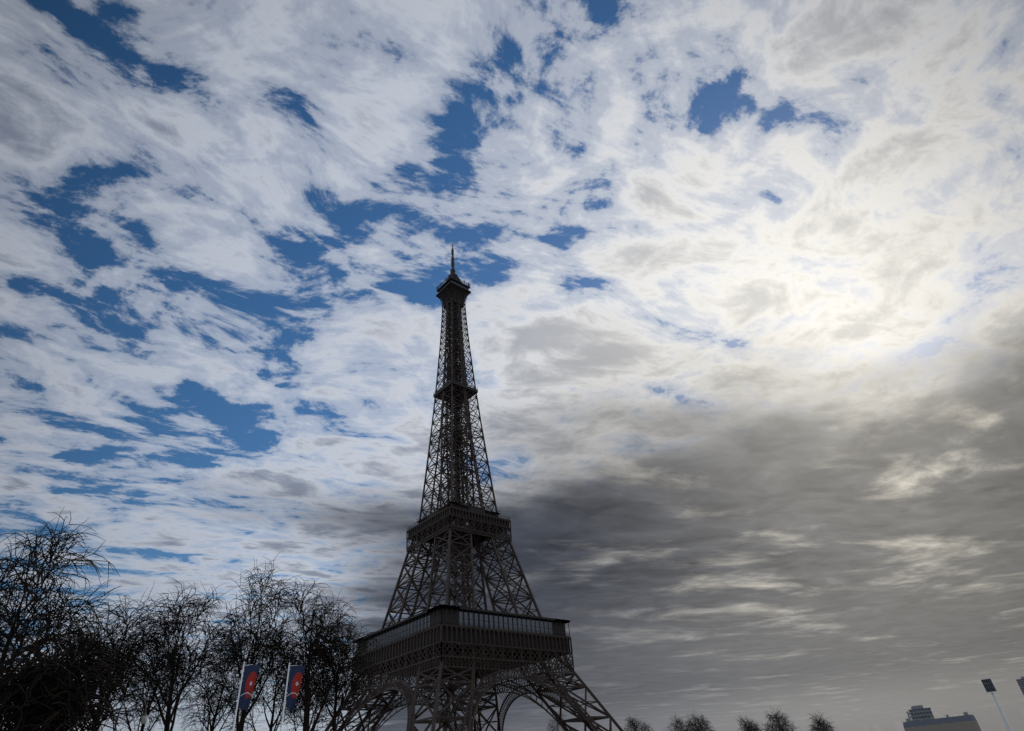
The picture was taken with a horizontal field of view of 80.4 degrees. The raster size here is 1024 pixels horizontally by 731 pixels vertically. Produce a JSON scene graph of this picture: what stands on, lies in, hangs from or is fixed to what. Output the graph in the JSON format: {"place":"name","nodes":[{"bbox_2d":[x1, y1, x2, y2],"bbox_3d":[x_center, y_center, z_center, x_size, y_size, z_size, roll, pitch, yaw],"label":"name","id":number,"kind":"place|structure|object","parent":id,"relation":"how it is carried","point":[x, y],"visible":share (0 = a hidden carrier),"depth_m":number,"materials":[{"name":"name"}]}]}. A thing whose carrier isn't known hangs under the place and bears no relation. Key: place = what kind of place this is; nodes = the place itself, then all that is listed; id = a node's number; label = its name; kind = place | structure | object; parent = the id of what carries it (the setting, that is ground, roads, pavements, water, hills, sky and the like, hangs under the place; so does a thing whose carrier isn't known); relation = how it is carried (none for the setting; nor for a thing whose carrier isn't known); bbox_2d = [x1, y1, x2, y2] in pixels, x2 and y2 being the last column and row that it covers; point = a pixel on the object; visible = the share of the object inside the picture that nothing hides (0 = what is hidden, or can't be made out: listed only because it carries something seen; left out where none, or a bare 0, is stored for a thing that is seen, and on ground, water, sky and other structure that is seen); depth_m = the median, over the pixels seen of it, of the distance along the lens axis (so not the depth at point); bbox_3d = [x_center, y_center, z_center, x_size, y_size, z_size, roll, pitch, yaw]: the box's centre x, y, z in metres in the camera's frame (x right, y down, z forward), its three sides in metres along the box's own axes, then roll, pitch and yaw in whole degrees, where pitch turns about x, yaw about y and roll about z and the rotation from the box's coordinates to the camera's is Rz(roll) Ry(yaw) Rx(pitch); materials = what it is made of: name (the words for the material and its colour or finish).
{"place":"outdoors","nodes":[
{"label":"outdoors","id":0,"kind":"place"},
{"bbox_2d":[0,0,1023,730],"label":"sky","id":1,"kind":"structure","parent":0,"point":[744,304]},
{"bbox_2d":[906,705,932,720],"bbox_3d":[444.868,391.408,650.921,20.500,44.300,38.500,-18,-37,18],"label":"office block","id":2,"kind":"structure","parent":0,"point":[916,713],"depth_m":645.43,"materials":[{"name":"concrete"}]},
{"bbox_2d":[903,711,980,730],"bbox_3d":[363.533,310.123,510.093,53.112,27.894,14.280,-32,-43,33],"label":"building","id":3,"kind":"structure","parent":0,"point":[965,722],"depth_m":506.17,"materials":[{"name":"stone"}]},
{"bbox_2d":[1016,677,1023,694],"bbox_3d":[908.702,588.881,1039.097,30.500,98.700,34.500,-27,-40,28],"label":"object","id":4,"kind":"structure","parent":0,"point":[1020,682],"depth_m":1054.95,"materials":[{"name":"metal"}]},
{"label":"ground","id":5,"kind":"structure","parent":0,"visible":0},
{"bbox_2d":[113,696,147,730],"bbox_3d":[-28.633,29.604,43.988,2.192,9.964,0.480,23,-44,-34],"label":"street lamp","id":6,"kind":"object","parent":5,"relation":"on","point":[144,716],"visible":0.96,"depth_m":46.31,"materials":[{"name":"grey metal"}]},
{"bbox_2d":[0,509,386,730],"bbox_3d":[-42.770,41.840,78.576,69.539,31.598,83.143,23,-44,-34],"label":"bare trees","id":7,"kind":"object","parent":5,"relation":"on","point":[55,693],"visible":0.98,"depth_m":77.11,"materials":[{"name":"brown plant"}]},
{"bbox_2d":[232,662,259,730],"bbox_3d":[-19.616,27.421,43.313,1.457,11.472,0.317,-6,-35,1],"label":"banner flag","id":8,"kind":"object","parent":5,"relation":"on","point":[250,677],"visible":1,"depth_m":45.59,"materials":[{"name":"blue fabric"}]},
{"bbox_2d":[280,662,305,730],"bbox_3d":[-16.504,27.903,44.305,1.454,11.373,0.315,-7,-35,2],"label":"banner flag","id":9,"kind":"object","parent":5,"relation":"on","point":[296,676],"visible":1,"depth_m":46.60,"materials":[{"name":"blue fabric"}]},
{"bbox_2d":[324,243,623,730],"bbox_3d":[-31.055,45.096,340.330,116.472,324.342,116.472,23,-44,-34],"label":"eiffel tower","id":10,"kind":"structure","parent":5,"relation":"on","point":[468,646],"depth_m":278.98,"materials":[{"name":"metal"}]},
{"bbox_2d":[451,707,837,730],"bbox_3d":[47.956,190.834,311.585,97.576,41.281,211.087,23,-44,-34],"label":"trees","id":11,"kind":"object","parent":5,"relation":"on","point":[746,726],"visible":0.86,"depth_m":254.70,"materials":[{"name":"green plant"}]},
{"bbox_2d":[981,678,1010,730],"bbox_3d":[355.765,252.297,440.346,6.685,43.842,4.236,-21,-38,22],"label":"floodlight pole","id":12,"kind":"object","parent":5,"relation":"on","point":[988,685],"visible":1,"depth_m":447.98,"materials":[{"name":"grey metal"}]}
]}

